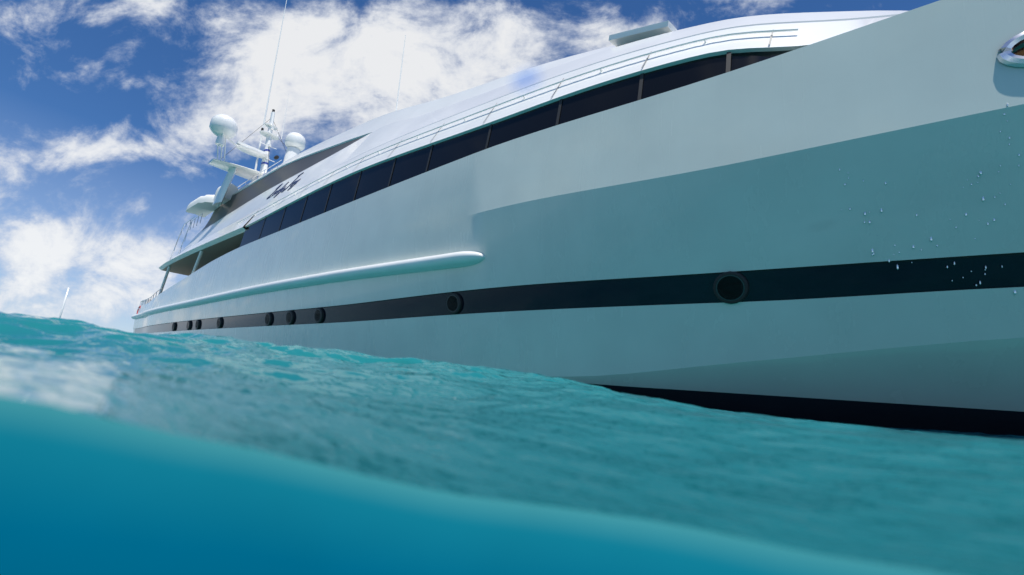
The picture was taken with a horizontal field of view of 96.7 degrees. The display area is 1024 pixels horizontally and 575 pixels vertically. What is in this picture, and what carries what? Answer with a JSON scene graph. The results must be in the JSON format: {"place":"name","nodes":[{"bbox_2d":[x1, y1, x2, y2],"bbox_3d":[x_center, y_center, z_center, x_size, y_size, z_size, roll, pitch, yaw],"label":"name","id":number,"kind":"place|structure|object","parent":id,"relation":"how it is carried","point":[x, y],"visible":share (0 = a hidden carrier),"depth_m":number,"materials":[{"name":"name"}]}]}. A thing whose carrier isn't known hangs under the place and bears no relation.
{"place":"outdoors","nodes":[
{"label":"outdoors","id":0,"kind":"place"},
{"bbox_2d":[0,0,938,332],"label":"sky","id":1,"kind":"structure","parent":0,"point":[108,107],"materials":[{"name":"blue"}]},
{"bbox_2d":[0,311,1023,574],"bbox_3d":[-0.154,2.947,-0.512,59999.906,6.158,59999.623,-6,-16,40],"label":"sea water","id":2,"kind":"structure","parent":0,"point":[162,453],"depth_m":0.29,"materials":[{"name":"teal liquid"}]},
{"bbox_2d":[59,288,68,317],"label":"sailboat mast","id":3,"kind":"object","parent":2,"relation":"on","point":[64,303],"visible":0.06,"depth_m":114.21,"materials":[{"name":"white metal"}]},
{"bbox_2d":[133,0,1023,435],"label":"yacht hull","id":4,"kind":"object","parent":2,"relation":"in","point":[613,244],"visible":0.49,"depth_m":5.56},
{"bbox_2d":[131,0,1023,330],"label":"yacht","id":5,"kind":"object","parent":4,"relation":"attached to","point":[729,286],"visible":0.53,"depth_m":11.74,"materials":[{"name":"white metal"}]},
{"bbox_2d":[159,11,1023,275],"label":"yacht superstructure","id":6,"kind":"object","parent":4,"relation":"on","point":[222,232],"visible":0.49,"depth_m":9.49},
{"bbox_2d":[266,172,303,198],"bbox_3d":[-8.697,-3.833,17.406,2.769,0.953,0.488,-6,-16,40],"label":"yacht name lettering","id":7,"kind":"object","parent":6,"relation":"attached to","point":[283,189],"visible":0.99,"depth_m":17.29},
{"bbox_2d":[839,103,1019,294],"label":"water droplets","id":8,"kind":"object","parent":4,"relation":"attached to","point":[869,221],"visible":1,"depth_m":4.45,"materials":[{"name":"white liquid"}]}
]}

